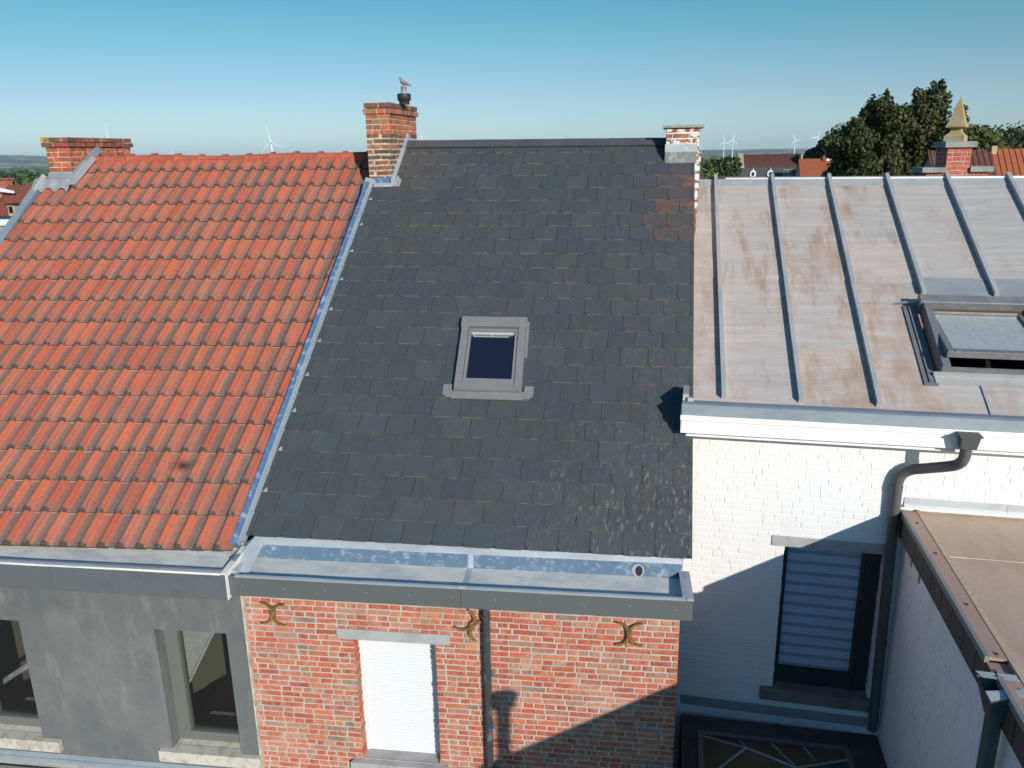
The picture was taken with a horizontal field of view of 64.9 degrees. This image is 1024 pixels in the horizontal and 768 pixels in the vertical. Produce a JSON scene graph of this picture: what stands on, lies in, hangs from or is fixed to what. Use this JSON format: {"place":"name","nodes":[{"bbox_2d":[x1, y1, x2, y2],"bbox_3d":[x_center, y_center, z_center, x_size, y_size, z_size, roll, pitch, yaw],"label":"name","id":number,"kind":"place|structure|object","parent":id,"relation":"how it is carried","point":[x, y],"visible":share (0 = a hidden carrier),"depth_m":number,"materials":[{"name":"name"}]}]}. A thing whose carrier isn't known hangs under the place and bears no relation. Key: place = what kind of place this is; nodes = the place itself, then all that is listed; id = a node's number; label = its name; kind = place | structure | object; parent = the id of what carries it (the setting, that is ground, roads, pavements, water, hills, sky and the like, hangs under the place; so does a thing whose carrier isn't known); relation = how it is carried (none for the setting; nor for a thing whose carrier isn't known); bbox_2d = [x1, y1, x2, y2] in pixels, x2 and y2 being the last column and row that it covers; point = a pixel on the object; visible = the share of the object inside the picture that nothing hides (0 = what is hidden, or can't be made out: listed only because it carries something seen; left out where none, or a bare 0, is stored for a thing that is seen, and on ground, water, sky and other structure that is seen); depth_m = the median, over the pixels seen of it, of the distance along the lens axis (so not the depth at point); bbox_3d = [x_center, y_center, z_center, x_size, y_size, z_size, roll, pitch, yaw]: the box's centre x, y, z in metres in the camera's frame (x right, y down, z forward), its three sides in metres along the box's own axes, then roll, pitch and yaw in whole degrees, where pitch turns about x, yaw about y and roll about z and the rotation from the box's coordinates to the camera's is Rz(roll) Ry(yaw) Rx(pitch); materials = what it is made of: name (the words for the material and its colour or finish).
{"place":"outdoors","nodes":[
{"label":"outdoors","id":0,"kind":"place"},
{"bbox_2d":[0,216,10,231],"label":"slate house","id":1,"kind":"structure","parent":0,"point":[4,220],"depth_m":23.71,"materials":[{"name":"white paint"}]},
{"bbox_2d":[0,178,31,215],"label":"old tiled house","id":2,"kind":"structure","parent":0,"point":[12,195],"depth_m":31.13,"materials":[{"name":"tile"}]},
{"bbox_2d":[0,137,368,767],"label":"rendered house","id":3,"kind":"structure","parent":0,"point":[158,312],"depth_m":9.38,"materials":[{"name":"tile"}]},
{"bbox_2d":[0,620,63,752],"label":"window","id":4,"kind":"structure","parent":3,"relation":"in","point":[20,728],"depth_m":9.57,"materials":[{"name":"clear glass"}]},
{"bbox_2d":[158,535,264,767],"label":"window","id":5,"kind":"structure","parent":3,"relation":"in","point":[199,662],"depth_m":8.85,"materials":[{"name":"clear glass"}]},
{"bbox_2d":[0,149,853,660],"bbox_3d":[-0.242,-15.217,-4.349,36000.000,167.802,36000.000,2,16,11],"label":"ground","id":6,"kind":"structure","parent":0,"point":[10,161],"depth_m":9632.80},
{"bbox_2d":[0,749,215,767],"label":"annex","id":7,"kind":"object","parent":6,"relation":"on","point":[16,759],"visible":1,"depth_m":8.96,"materials":[{"name":"grey metal"}]},
{"bbox_2d":[262,124,282,151],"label":"wind turbine","id":8,"kind":"object","parent":6,"relation":"on","point":[270,142],"visible":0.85,"depth_m":2061.22,"materials":[{"name":"white metal"}]},
{"bbox_2d":[0,153,803,184],"bbox_3d":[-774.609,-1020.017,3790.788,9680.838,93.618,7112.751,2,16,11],"label":"woodland","id":9,"kind":"object","parent":6,"relation":"on","point":[21,175],"visible":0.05,"depth_m":317.55,"materials":[{"name":"green plant"}]},
{"bbox_2d":[700,159,719,176],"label":"round shrub","id":10,"kind":"object","parent":6,"relation":"on","point":[707,171],"visible":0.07,"depth_m":43.07,"materials":[{"name":"green plant"}]},
{"bbox_2d":[702,159,718,176],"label":"broadleaf tree","id":11,"kind":"object","parent":6,"relation":"on","point":[712,160],"visible":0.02,"depth_m":102.74,"materials":[{"name":"green plant"}]},
{"bbox_2d":[712,156,742,176],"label":"broadleaf tree","id":12,"kind":"object","parent":6,"relation":"on","point":[726,166],"visible":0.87,"depth_m":100.19,"materials":[{"name":"green plant"}]},
{"bbox_2d":[678,714,887,767],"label":"courtyard annex","id":13,"kind":"object","parent":6,"relation":"on","point":[865,750],"visible":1,"depth_m":9.25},
{"bbox_2d":[697,730,854,767],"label":"roof lantern","id":14,"kind":"object","parent":13,"relation":"on","point":[721,750],"visible":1,"depth_m":8.88,"materials":[{"name":"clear glass"}]},
{"bbox_2d":[803,147,819,158],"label":"broadleaf tree","id":15,"kind":"object","parent":6,"relation":"on","point":[810,153],"visible":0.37,"depth_m":155.39,"materials":[{"name":"green plant"}]},
{"bbox_2d":[816,134,847,157],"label":"broadleaf tree","id":16,"kind":"object","parent":6,"relation":"on","point":[821,147],"visible":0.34,"depth_m":151.85,"materials":[{"name":"green plant"}]},
{"bbox_2d":[825,122,846,138],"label":"broadleaf tree","id":17,"kind":"object","parent":6,"relation":"on","point":[839,132],"visible":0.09,"depth_m":153.69,"materials":[{"name":"green plant"}]},
{"bbox_2d":[820,78,970,175],"bbox_3d":[19.270,-8.663,41.236,6.798,13.019,5.607,2,16,11],"label":"broadleaf tree","id":18,"kind":"object","parent":6,"relation":"on","point":[874,146],"visible":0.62,"depth_m":39.36,"materials":[{"name":"green plant"}]},
{"bbox_2d":[877,509,1023,767],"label":"flat roof extension","id":19,"kind":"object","parent":6,"relation":"on","point":[953,694],"visible":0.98,"depth_m":7.23,"materials":[{"name":"paint"}]},
{"bbox_2d":[966,123,1008,149],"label":"broadleaf tree","id":20,"kind":"object","parent":6,"relation":"on","point":[987,139],"visible":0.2,"depth_m":51.88,"materials":[{"name":"green plant"}]},
{"bbox_2d":[984,125,1023,148],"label":"broadleaf tree","id":21,"kind":"object","parent":6,"relation":"on","point":[1004,136],"visible":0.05,"depth_m":124.41,"materials":[{"name":"green plant"}]},
{"bbox_2d":[998,121,1023,147],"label":"broadleaf tree","id":22,"kind":"object","parent":6,"relation":"on","point":[1016,133],"visible":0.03,"depth_m":126.06,"materials":[{"name":"green plant"}]},
{"bbox_2d":[228,86,704,767],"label":"brick house","id":23,"kind":"structure","parent":0,"point":[466,516],"depth_m":8.52,"materials":[{"name":"stone"}]},
{"bbox_2d":[336,627,449,767],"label":"window","id":24,"kind":"structure","parent":23,"relation":"in","point":[399,678],"depth_m":8.43,"materials":[{"name":"white plastic"}]},
{"bbox_2d":[398,77,410,85],"bbox_3d":[-1.528,-4.308,11.464,0.188,0.130,0.073,2,16,11],"label":"pigeon","id":25,"kind":"object","parent":23,"relation":"on","point":[403,82],"visible":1,"depth_m":11.45,"materials":[{"name":"grey"}]},
{"bbox_2d":[442,316,533,400],"bbox_3d":[-0.207,-0.320,9.291,1.037,0.769,0.989,2,16,11],"label":"roof window","id":26,"kind":"structure","parent":23,"relation":"in","point":[490,365],"depth_m":9.25,"materials":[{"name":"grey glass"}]},
{"bbox_2d":[0,0,1023,155],"label":"sky","id":27,"kind":"structure","parent":0,"point":[188,77],"materials":[{"name":"blue"}]},
{"bbox_2d":[738,153,802,176],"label":"slate hung house","id":28,"kind":"structure","parent":0,"point":[760,165],"depth_m":139.93,"materials":[{"name":"brown tile"}]},
{"bbox_2d":[750,168,755,176],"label":"round window","id":29,"kind":"structure","parent":28,"relation":"in","point":[752,174],"depth_m":139.89,"materials":[{"name":"white"}]},
{"bbox_2d":[794,155,832,175],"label":"orange roof house","id":30,"kind":"structure","parent":0,"point":[811,167],"depth_m":131.72,"materials":[{"name":"orange tile"}]},
{"bbox_2d":[673,172,1023,767],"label":"white house","id":31,"kind":"structure","parent":0,"point":[841,408],"depth_m":9.12,"materials":[{"name":"paint"}]},
{"bbox_2d":[759,535,885,712],"bbox_3d":[3.510,2.673,9.090,1.251,2.075,0.261,3,16,12],"label":"window","id":32,"kind":"structure","parent":31,"relation":"in","point":[821,585],"depth_m":9.18,"materials":[{"name":"black glass"}]},
{"bbox_2d":[893,294,1023,387],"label":"roof window","id":33,"kind":"structure","parent":31,"relation":"in","point":[962,340],"depth_m":8.87,"materials":[{"name":"grey metal"}]},
{"bbox_2d":[912,141,993,328],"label":"gable house","id":34,"kind":"structure","parent":0,"point":[953,158],"depth_m":13.83,"materials":[{"name":"brick"}]},
{"bbox_2d":[943,97,968,141],"bbox_3d":[7.646,-4.537,13.792,0.310,0.730,0.310,12,20,37],"label":"finial","id":35,"kind":"object","parent":34,"relation":"on","point":[957,124],"visible":0.99,"depth_m":13.73,"materials":[{"name":"beige stone"}]},
{"bbox_2d":[921,149,996,174],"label":"brown roof house","id":36,"kind":"structure","parent":0,"point":[982,157],"depth_m":33.59,"materials":[{"name":"brown tile"}]},
{"bbox_2d":[988,146,1023,174],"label":"red roof house","id":37,"kind":"structure","parent":0,"point":[1009,160],"depth_m":33.26,"materials":[{"name":"tile"}]}
]}

